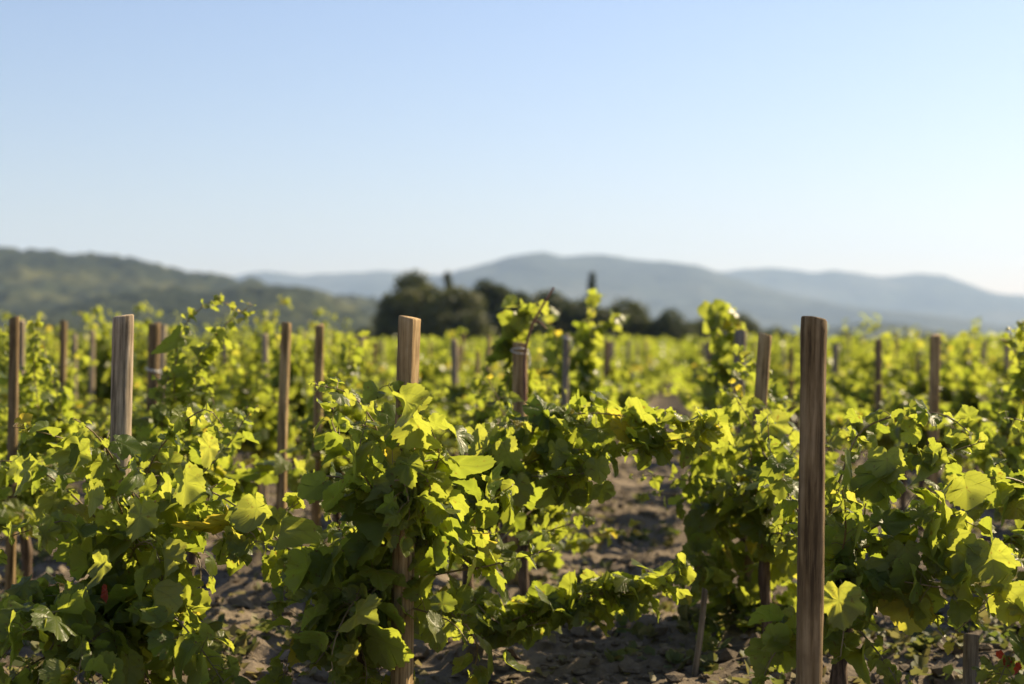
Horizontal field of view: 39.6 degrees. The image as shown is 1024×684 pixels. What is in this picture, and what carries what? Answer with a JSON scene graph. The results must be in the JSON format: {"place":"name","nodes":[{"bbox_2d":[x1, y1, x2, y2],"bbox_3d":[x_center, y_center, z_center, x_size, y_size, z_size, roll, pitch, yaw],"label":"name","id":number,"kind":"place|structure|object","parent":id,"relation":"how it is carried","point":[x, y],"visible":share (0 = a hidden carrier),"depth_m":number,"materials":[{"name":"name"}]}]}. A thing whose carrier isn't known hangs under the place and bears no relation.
{"place":"outdoors","nodes":[
{"label":"outdoors","id":0,"kind":"place"},
{"bbox_2d":[0,285,376,340],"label":"hill","id":1,"kind":"structure","parent":0,"point":[306,303],"depth_m":1116.83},
{"bbox_2d":[0,247,378,322],"bbox_3d":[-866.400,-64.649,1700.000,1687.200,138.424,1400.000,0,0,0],"label":"hill","id":2,"kind":"structure","parent":0,"point":[33,282],"depth_m":1731.03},
{"bbox_2d":[232,271,438,297],"bbox_3d":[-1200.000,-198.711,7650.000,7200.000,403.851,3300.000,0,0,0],"label":"mountain","id":3,"kind":"structure","parent":0,"point":[376,284],"depth_m":7711.65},
{"bbox_2d":[0,348,1023,683],"bbox_3d":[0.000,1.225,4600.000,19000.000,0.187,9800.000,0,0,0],"label":"ground","id":4,"kind":"structure","parent":0,"point":[532,660],"depth_m":6.47,"materials":[{"name":"soil"}]},
{"bbox_2d":[4,316,19,592],"bbox_3d":[-2.355,0.606,6.698,0.054,1.456,0.056,1,0,0],"label":"stake","id":5,"kind":"object","parent":4,"relation":"on","point":[12,449],"visible":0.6,"depth_m":6.68,"materials":[{"name":"brown wood"}]},
{"bbox_2d":[0,310,31,386],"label":"grape vine","id":6,"kind":"object","parent":4,"relation":"on","point":[3,366],"visible":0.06,"depth_m":16.36,"materials":[{"name":"green plant"}]},
{"bbox_2d":[0,371,35,455],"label":"grape vine","id":7,"kind":"object","parent":4,"relation":"on","point":[3,431],"visible":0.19,"depth_m":8.54,"materials":[{"name":"green plant"}]},
{"bbox_2d":[18,320,24,449],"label":"stake","id":8,"kind":"object","parent":4,"relation":"on","point":[22,342],"visible":0.28,"depth_m":9.28,"materials":[{"name":"brown wood"}]},
{"bbox_2d":[0,453,56,535],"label":"grape vine","id":9,"kind":"object","parent":4,"relation":"on","point":[5,489],"visible":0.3,"depth_m":5.89,"materials":[{"name":"green plant"}]},
{"bbox_2d":[20,312,88,404],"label":"grape vine","id":10,"kind":"object","parent":4,"relation":"on","point":[39,314],"visible":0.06,"depth_m":14.99,"materials":[{"name":"green plant"}]},
{"bbox_2d":[0,317,110,578],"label":"grape vine","id":11,"kind":"object","parent":4,"relation":"on","point":[21,507],"visible":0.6,"depth_m":6.90,"materials":[{"name":"green plant"}]},
{"bbox_2d":[0,356,110,466],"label":"grape vine","id":12,"kind":"object","parent":4,"relation":"on","point":[49,409],"visible":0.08,"depth_m":9.76,"materials":[{"name":"green plant"}]},
{"bbox_2d":[26,349,92,410],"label":"grape vine","id":13,"kind":"object","parent":4,"relation":"on","point":[69,371],"visible":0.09,"depth_m":12.26,"materials":[{"name":"green plant"}]},
{"bbox_2d":[59,320,66,488],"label":"stake","id":14,"kind":"object","parent":4,"relation":"on","point":[63,354],"visible":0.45,"depth_m":9.88,"materials":[{"name":"brown wood"}]},
{"bbox_2d":[50,303,119,414],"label":"grape vine","id":15,"kind":"object","parent":4,"relation":"on","point":[84,370],"visible":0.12,"depth_m":16.01,"materials":[{"name":"green plant"}]},
{"bbox_2d":[89,330,94,414],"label":"stake","id":16,"kind":"object","parent":4,"relation":"on","point":[92,358],"visible":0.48,"depth_m":13.17,"materials":[{"name":"brown wood"}]},
{"bbox_2d":[68,311,146,413],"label":"grape vine","id":17,"kind":"object","parent":4,"relation":"on","point":[103,355],"visible":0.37,"depth_m":13.41,"materials":[{"name":"green plant"}]},
{"bbox_2d":[89,393,141,455],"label":"grape vine","id":18,"kind":"object","parent":4,"relation":"on","point":[102,434],"visible":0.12,"depth_m":10.81,"materials":[{"name":"green plant"}]},
{"bbox_2d":[110,314,133,502],"bbox_3d":[-1.382,0.603,4.999,0.080,1.404,0.078,1,0,0],"label":"stake","id":19,"kind":"object","parent":4,"relation":"on","point":[122,371],"visible":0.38,"depth_m":4.97,"materials":[{"name":"brown wood"}]},
{"bbox_2d":[107,302,163,387],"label":"grape vine","id":20,"kind":"object","parent":4,"relation":"on","point":[137,325],"visible":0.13,"depth_m":17.28,"materials":[{"name":"green plant"}]},
{"bbox_2d":[143,323,161,500],"bbox_3d":[-2.154,0.620,8.500,0.103,1.475,0.092,2,0,0],"label":"stake","id":21,"kind":"object","parent":4,"relation":"on","point":[154,342],"visible":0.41,"depth_m":8.47,"materials":[{"name":"brown wood"}]},
{"bbox_2d":[0,400,305,683],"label":"grape vine","id":22,"kind":"object","parent":4,"relation":"on","point":[127,606],"visible":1,"depth_m":4.50,"materials":[{"name":"green plant"}]},
{"bbox_2d":[133,323,188,397],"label":"grape vine","id":23,"kind":"object","parent":4,"relation":"on","point":[141,366],"visible":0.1,"depth_m":14.71,"materials":[{"name":"green plant"}]},
{"bbox_2d":[132,397,237,501],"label":"grape vine","id":24,"kind":"object","parent":4,"relation":"on","point":[139,412],"visible":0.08,"depth_m":8.29,"materials":[{"name":"green plant"}]},
{"bbox_2d":[133,341,267,453],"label":"grape vine","id":25,"kind":"object","parent":4,"relation":"on","point":[221,393],"visible":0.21,"depth_m":9.44,"materials":[{"name":"green plant"}]},
{"bbox_2d":[131,293,348,575],"bbox_3d":[-1.170,0.537,6.207,0.958,1.514,1.464,0,0,0],"label":"grape vine","id":26,"kind":"object","parent":4,"relation":"on","point":[182,380],"visible":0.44,"depth_m":6.25,"materials":[{"name":"green plant"}]},
{"bbox_2d":[197,336,306,499],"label":"grape vine","id":27,"kind":"object","parent":4,"relation":"on","point":[249,390],"visible":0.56,"depth_m":10.32,"materials":[{"name":"green plant"}]},
{"bbox_2d":[227,295,292,404],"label":"grape vine","id":28,"kind":"object","parent":4,"relation":"on","point":[253,359],"visible":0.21,"depth_m":14.24,"materials":[{"name":"green plant"}]},
{"bbox_2d":[261,334,267,503],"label":"stake","id":29,"kind":"object","parent":4,"relation":"on","point":[264,490],"visible":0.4,"depth_m":10.68,"materials":[{"name":"brown wood"}]},
{"bbox_2d":[276,322,291,540],"bbox_3d":[-1.142,0.595,7.102,0.067,1.388,0.059,1,0,0],"label":"stake","id":30,"kind":"object","parent":4,"relation":"on","point":[283,398],"visible":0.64,"depth_m":7.08,"materials":[{"name":"brown wood"}]},
{"bbox_2d":[269,320,318,447],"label":"grape vine","id":31,"kind":"object","parent":4,"relation":"on","point":[306,334],"visible":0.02,"depth_m":15.46,"materials":[{"name":"green plant"}]},
{"bbox_2d":[255,320,363,490],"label":"grape vine","id":32,"kind":"object","parent":4,"relation":"on","point":[299,378],"visible":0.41,"depth_m":11.52,"materials":[{"name":"green plant"}]},
{"bbox_2d":[296,308,337,373],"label":"grape vine","id":33,"kind":"object","parent":4,"relation":"on","point":[310,351],"visible":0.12,"depth_m":21.33,"materials":[{"name":"green plant"}]},
{"bbox_2d":[311,324,323,525],"bbox_3d":[-1.063,0.609,7.749,0.055,1.416,0.065,1,0,0],"label":"stake","id":34,"kind":"object","parent":4,"relation":"on","point":[318,378],"visible":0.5,"depth_m":7.72,"materials":[{"name":"brown wood"}]},
{"bbox_2d":[313,330,356,378],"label":"grape vine","id":35,"kind":"object","parent":4,"relation":"on","point":[333,355],"visible":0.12,"depth_m":17.52,"materials":[{"name":"green plant"}]},
{"bbox_2d":[311,329,395,414],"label":"grape vine","id":36,"kind":"object","parent":4,"relation":"on","point":[366,369],"visible":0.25,"depth_m":13.76,"materials":[{"name":"green plant"}]},
{"bbox_2d":[256,331,452,539],"bbox_3d":[-0.926,0.595,7.886,1.246,1.321,1.053,0,0,2],"label":"grape vine","id":37,"kind":"object","parent":4,"relation":"on","point":[352,414],"visible":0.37,"depth_m":7.88,"materials":[{"name":"green plant"}]},
{"bbox_2d":[256,377,554,683],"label":"grape vine","id":38,"kind":"object","parent":4,"relation":"on","point":[348,635],"visible":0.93,"depth_m":4.33,"materials":[{"name":"green plant"}]},
{"bbox_2d":[390,315,420,683],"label":"stake","id":39,"kind":"object","parent":4,"relation":"on","point":[408,352],"visible":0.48,"depth_m":4.38,"materials":[{"name":"brown wood"}]},
{"bbox_2d":[372,378,440,403],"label":"grape vine","id":40,"kind":"object","parent":4,"relation":"on","point":[427,386],"visible":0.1,"depth_m":14.88,"materials":[{"name":"green plant"}]},
{"bbox_2d":[370,269,445,339],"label":"tree","id":41,"kind":"object","parent":4,"relation":"on","point":[408,297],"visible":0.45,"depth_m":136.05,"materials":[{"name":"green plant"}]},
{"bbox_2d":[374,398,460,454],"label":"grape vine","id":42,"kind":"object","parent":4,"relation":"on","point":[444,440],"visible":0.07,"depth_m":9.88,"materials":[{"name":"green plant"}]},
{"bbox_2d":[381,352,465,402],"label":"grape vine","id":43,"kind":"object","parent":4,"relation":"on","point":[427,365],"visible":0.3,"depth_m":17.24,"materials":[{"name":"green plant"}]},
{"bbox_2d":[392,374,481,455],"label":"grape vine","id":44,"kind":"object","parent":4,"relation":"on","point":[460,392],"visible":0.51,"depth_m":12.24,"materials":[{"name":"green plant"}]},
{"bbox_2d":[418,404,484,452],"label":"grape vine","id":45,"kind":"object","parent":4,"relation":"on","point":[428,411],"visible":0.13,"depth_m":11.15,"materials":[{"name":"green plant"}]},
{"bbox_2d":[429,354,474,403],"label":"grape vine","id":46,"kind":"object","parent":4,"relation":"on","point":[468,373],"visible":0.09,"depth_m":18.23,"materials":[{"name":"green plant"}]},
{"bbox_2d":[450,339,457,455],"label":"stake","id":47,"kind":"object","parent":4,"relation":"on","point":[454,361],"visible":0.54,"depth_m":12.28,"materials":[{"name":"brown wood"}]},
{"bbox_2d":[415,285,498,340],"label":"tree","id":48,"kind":"object","parent":4,"relation":"on","point":[461,310],"visible":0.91,"depth_m":124.40,"materials":[{"name":"green plant"}]},
{"bbox_2d":[468,278,513,320],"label":"tree","id":49,"kind":"object","parent":4,"relation":"on","point":[494,293],"visible":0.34,"depth_m":148.87,"materials":[{"name":"green plant"}]},
{"bbox_2d":[452,378,565,412],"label":"grape vine","id":50,"kind":"object","parent":4,"relation":"on","point":[479,403],"visible":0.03,"depth_m":8.63,"materials":[{"name":"green plant"}]},
{"bbox_2d":[0,328,1022,396],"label":"distant vines","id":51,"kind":"object","parent":4,"relation":"on","point":[668,349],"visible":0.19,"depth_m":35.48,"materials":[{"name":"green plant"}]},
{"bbox_2d":[0,426,1023,683],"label":"soil clods","id":52,"kind":"object","parent":4,"relation":"on","point":[624,666],"visible":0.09,"depth_m":5.71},
{"bbox_2d":[0,409,1023,683],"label":"weeds","id":53,"kind":"object","parent":4,"relation":"on","point":[926,641],"visible":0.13,"depth_m":5.81,"materials":[{"name":"green plant"}]},
{"bbox_2d":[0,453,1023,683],"bbox_3d":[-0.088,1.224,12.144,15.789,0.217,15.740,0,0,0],"label":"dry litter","id":54,"kind":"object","parent":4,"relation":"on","point":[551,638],"visible":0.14,"depth_m":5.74,"materials":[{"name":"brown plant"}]},
{"bbox_2d":[485,290,548,339],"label":"tree","id":55,"kind":"object","parent":4,"relation":"on","point":[539,328],"visible":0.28,"depth_m":143.57,"materials":[{"name":"green plant"}]},
{"bbox_2d":[507,342,530,584],"bbox_3d":[0.030,0.673,7.200,0.103,1.349,0.092,1,0,0],"label":"stake","id":56,"kind":"object","parent":4,"relation":"on","point":[517,377],"visible":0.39,"depth_m":7.17,"materials":[{"name":"brown wood"}]},
{"bbox_2d":[446,374,605,595],"bbox_3d":[0.022,0.707,6.513,0.943,1.139,1.264,0,0,30],"label":"grape vine","id":57,"kind":"object","parent":4,"relation":"on","point":[556,514],"visible":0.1,"depth_m":6.25,"materials":[{"name":"green plant"}]},
{"bbox_2d":[527,288,572,336],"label":"tree","id":58,"kind":"object","parent":4,"relation":"on","point":[555,302],"visible":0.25,"depth_m":150.57,"materials":[{"name":"green plant"}]},
{"bbox_2d":[459,287,641,571],"bbox_3d":[0.097,0.501,7.401,0.791,1.554,1.332,0,0,-14],"label":"grape vine","id":59,"kind":"object","parent":4,"relation":"on","point":[517,325],"visible":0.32,"depth_m":7.25,"materials":[{"name":"green plant"}]},
{"bbox_2d":[495,288,629,454],"bbox_3d":[0.522,0.456,10.281,0.925,1.686,1.141,0,0,27],"label":"grape vine","id":60,"kind":"object","parent":4,"relation":"on","point":[585,381],"visible":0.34,"depth_m":10.14,"materials":[{"name":"green plant"}]},
{"bbox_2d":[562,334,572,405],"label":"stake","id":61,"kind":"object","parent":4,"relation":"on","point":[565,367],"visible":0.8,"depth_m":9.88,"materials":[{"name":"grey wood"}]},
{"bbox_2d":[555,296,601,334],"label":"tree","id":62,"kind":"object","parent":4,"relation":"on","point":[573,311],"visible":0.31,"depth_m":146.81,"materials":[{"name":"green plant"}]},
{"bbox_2d":[434,388,734,650],"bbox_3d":[0.205,0.697,5.398,1.165,1.066,1.150,0,0,0],"label":"grape vine","id":63,"kind":"object","parent":4,"relation":"on","point":[527,451],"visible":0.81,"depth_m":5.12,"materials":[{"name":"green plant"}]},
{"bbox_2d":[549,368,646,444],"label":"grape vine","id":64,"kind":"object","parent":4,"relation":"on","point":[609,391],"visible":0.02,"depth_m":11.81,"materials":[{"name":"green plant"}]},
{"bbox_2d":[592,296,651,338],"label":"tree","id":65,"kind":"object","parent":4,"relation":"on","point":[636,323],"visible":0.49,"depth_m":138.37,"materials":[{"name":"green plant"}]},
{"bbox_2d":[596,375,654,409],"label":"grape vine","id":66,"kind":"object","parent":4,"relation":"on","point":[622,396],"visible":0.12,"depth_m":15.14,"materials":[{"name":"green plant"}]},
{"bbox_2d":[607,357,657,443],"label":"grape vine","id":67,"kind":"object","parent":4,"relation":"on","point":[617,372],"visible":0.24,"depth_m":16.50,"materials":[{"name":"green plant"}]},
{"bbox_2d":[631,355,665,383],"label":"grape vine","id":68,"kind":"object","parent":4,"relation":"on","point":[644,367],"visible":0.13,"depth_m":24.05,"materials":[{"name":"green plant"}]},
{"bbox_2d":[645,307,700,347],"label":"tree","id":69,"kind":"object","parent":4,"relation":"on","point":[666,324],"visible":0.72,"depth_m":136.84,"materials":[{"name":"green plant"}]},
{"bbox_2d":[691,588,707,675],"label":"stake","id":70,"kind":"object","parent":4,"relation":"on","point":[698,647],"visible":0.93,"depth_m":5.29,"materials":[{"name":"grey wood"}]},
{"bbox_2d":[647,382,773,466],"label":"grape vine","id":71,"kind":"object","parent":4,"relation":"on","point":[673,390],"visible":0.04,"depth_m":10.46,"materials":[{"name":"green plant"}]},
{"bbox_2d":[677,299,753,427],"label":"grape vine","id":72,"kind":"object","parent":4,"relation":"on","point":[716,315],"visible":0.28,"depth_m":9.25,"materials":[{"name":"green plant"}]},
{"bbox_2d":[732,329,746,433],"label":"stake","id":73,"kind":"object","parent":4,"relation":"on","point":[740,335],"visible":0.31,"depth_m":8.96,"materials":[{"name":"grey wood"}]},
{"bbox_2d":[629,378,853,633],"bbox_3d":[1.016,0.707,6.033,0.905,1.124,1.213,0,0,32],"label":"grape vine","id":74,"kind":"object","parent":4,"relation":"on","point":[745,505],"visible":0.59,"depth_m":5.76,"materials":[{"name":"green plant"}]},
{"bbox_2d":[686,391,798,503],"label":"grape vine","id":75,"kind":"object","parent":4,"relation":"on","point":[732,427],"visible":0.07,"depth_m":8.18,"materials":[{"name":"green plant"}]},
{"bbox_2d":[721,310,768,337],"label":"tree","id":76,"kind":"object","parent":4,"relation":"on","point":[751,326],"visible":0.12,"depth_m":147.99,"materials":[{"name":"green plant"}]},
{"bbox_2d":[744,332,771,611],"bbox_3d":[1.064,0.648,6.199,0.072,1.381,0.061,3,0,0],"label":"stake","id":77,"kind":"object","parent":4,"relation":"on","point":[762,366],"visible":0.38,"depth_m":6.18,"materials":[{"name":"brown wood"}]},
{"bbox_2d":[746,359,787,383],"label":"grape vine","id":78,"kind":"object","parent":4,"relation":"on","point":[778,370],"visible":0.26,"depth_m":21.26,"materials":[{"name":"green plant"}]},
{"bbox_2d":[669,344,896,651],"bbox_3d":[1.228,0.659,6.328,1.018,1.302,1.994,0,0,12],"label":"grape vine","id":79,"kind":"object","parent":4,"relation":"on","point":[715,576],"visible":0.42,"depth_m":5.93,"materials":[{"name":"green plant"}]},
{"bbox_2d":[769,326,799,431],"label":"grape vine","id":80,"kind":"object","parent":4,"relation":"on","point":[796,412],"visible":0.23,"depth_m":17.95,"materials":[{"name":"green plant"}]},
{"bbox_2d":[788,348,792,436],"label":"stake","id":81,"kind":"object","parent":4,"relation":"on","point":[790,381],"visible":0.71,"depth_m":14.97,"materials":[{"name":"brown wood"}]},
{"bbox_2d":[796,316,826,683],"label":"stake","id":82,"kind":"object","parent":4,"relation":"on","point":[810,538],"visible":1,"depth_m":4.01,"materials":[{"name":"brown wood"}]},
{"bbox_2d":[776,359,863,419],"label":"grape vine","id":83,"kind":"object","parent":4,"relation":"on","point":[829,375],"visible":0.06,"depth_m":14.68,"materials":[{"name":"green plant"}]},
{"bbox_2d":[789,360,872,465],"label":"grape vine","id":84,"kind":"object","parent":4,"relation":"on","point":[852,386],"visible":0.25,"depth_m":13.44,"materials":[{"name":"green plant"}]},
{"bbox_2d":[829,343,837,451],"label":"stake","id":85,"kind":"object","parent":4,"relation":"on","point":[835,358],"visible":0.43,"depth_m":14.28,"materials":[{"name":"grey wood"}]},
{"bbox_2d":[826,319,859,377],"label":"grape vine","id":86,"kind":"object","parent":4,"relation":"on","point":[842,355],"visible":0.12,"depth_m":22.93,"materials":[{"name":"green plant"}]},
{"bbox_2d":[838,313,872,376],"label":"grape vine","id":87,"kind":"object","parent":4,"relation":"on","point":[863,353],"visible":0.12,"depth_m":21.96,"materials":[{"name":"green plant"}]},
{"bbox_2d":[838,318,875,380],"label":"grape vine","id":88,"kind":"object","parent":4,"relation":"on","point":[866,365],"visible":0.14,"depth_m":20.79,"materials":[{"name":"green plant"}]},
{"bbox_2d":[826,332,897,451],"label":"grape vine","id":89,"kind":"object","parent":4,"relation":"on","point":[867,396],"visible":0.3,"depth_m":12.06,"materials":[{"name":"green plant"}]},
{"bbox_2d":[825,394,908,451],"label":"grape vine","id":90,"kind":"object","parent":4,"relation":"on","point":[835,415],"visible":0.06,"depth_m":11.19,"materials":[{"name":"green plant"}]},
{"bbox_2d":[875,339,881,411],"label":"stake","id":91,"kind":"object","parent":4,"relation":"on","point":[878,368],"visible":0.49,"depth_m":11.07,"materials":[{"name":"brown wood"}]},
{"bbox_2d":[744,399,1023,683],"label":"grape vine","id":92,"kind":"object","parent":4,"relation":"on","point":[890,577],"visible":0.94,"depth_m":4.48,"materials":[{"name":"green plant"}]},
{"bbox_2d":[830,387,940,510],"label":"grape vine","id":93,"kind":"object","parent":4,"relation":"on","point":[886,441],"visible":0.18,"depth_m":9.98,"materials":[{"name":"green plant"}]},
{"bbox_2d":[883,326,945,398],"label":"grape vine","id":94,"kind":"object","parent":4,"relation":"on","point":[919,386],"visible":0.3,"depth_m":15.29,"materials":[{"name":"green plant"}]},
{"bbox_2d":[926,334,940,506],"bbox_3d":[2.545,0.649,8.601,0.069,1.392,0.067,1,0,0],"label":"stake","id":95,"kind":"object","parent":4,"relation":"on","point":[934,363],"visible":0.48,"depth_m":8.57,"materials":[{"name":"brown wood"}]},
{"bbox_2d":[875,380,1014,534],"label":"grape vine","id":96,"kind":"object","parent":4,"relation":"on","point":[900,402],"visible":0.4,"depth_m":8.73,"materials":[{"name":"green plant"}]},
{"bbox_2d":[908,411,1023,683],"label":"grape vine","id":97,"kind":"object","parent":4,"relation":"on","point":[1006,497],"visible":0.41,"depth_m":4.74,"materials":[{"name":"green plant"}]},
{"bbox_2d":[925,334,1006,413],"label":"grape vine","id":98,"kind":"object","parent":4,"relation":"on","point":[947,378],"visible":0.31,"depth_m":14.06,"materials":[{"name":"green plant"}]},
{"bbox_2d":[962,634,978,683],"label":"stake","id":99,"kind":"object","parent":4,"relation":"on","point":[970,650],"visible":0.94,"depth_m":4.78,"materials":[{"name":"grey wood"}]},
{"bbox_2d":[939,331,1003,471],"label":"grape vine","id":100,"kind":"object","parent":4,"relation":"on","point":[969,396],"visible":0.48,"depth_m":12.92,"materials":[{"name":"green plant"}]},
{"bbox_2d":[924,320,1023,528],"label":"grape vine","id":101,"kind":"object","parent":4,"relation":"on","point":[995,443],"visible":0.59,"depth_m":6.86,"materials":[{"name":"green plant"}]},
{"bbox_2d":[961,353,1014,395],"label":"grape vine","id":102,"kind":"object","parent":4,"relation":"on","point":[999,368],"visible":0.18,"depth_m":17.03,"materials":[{"name":"green plant"}]},
{"bbox_2d":[972,355,1023,443],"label":"grape vine","id":103,"kind":"object","parent":4,"relation":"on","point":[991,375],"visible":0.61,"depth_m":10.99,"materials":[{"name":"green plant"}]},
{"bbox_2d":[984,368,1023,449],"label":"grape vine","id":104,"kind":"object","parent":4,"relation":"on","point":[994,397],"visible":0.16,"depth_m":11.76,"materials":[{"name":"green plant"}]},
{"bbox_2d":[0,0,1023,294],"label":"sky","id":105,"kind":"structure","parent":0,"point":[883,138],"materials":[{"name":"blue"}]},
{"bbox_2d":[376,252,1017,337],"bbox_3d":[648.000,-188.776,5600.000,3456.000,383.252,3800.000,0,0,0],"label":"mountain","id":106,"kind":"structure","parent":0,"point":[657,287],"depth_m":5313.79,"materials":[{"name":"blue"}]},
{"bbox_2d":[718,268,1023,325],"bbox_3d":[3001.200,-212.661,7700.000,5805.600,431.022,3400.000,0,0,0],"label":"mountain","id":107,"kind":"structure","parent":0,"point":[935,295],"depth_m":7693.34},
{"bbox_2d":[795,321,989,339],"bbox_3d":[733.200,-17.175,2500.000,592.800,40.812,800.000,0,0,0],"label":"hill","id":108,"kind":"structure","parent":0,"point":[833,331],"depth_m":2473.28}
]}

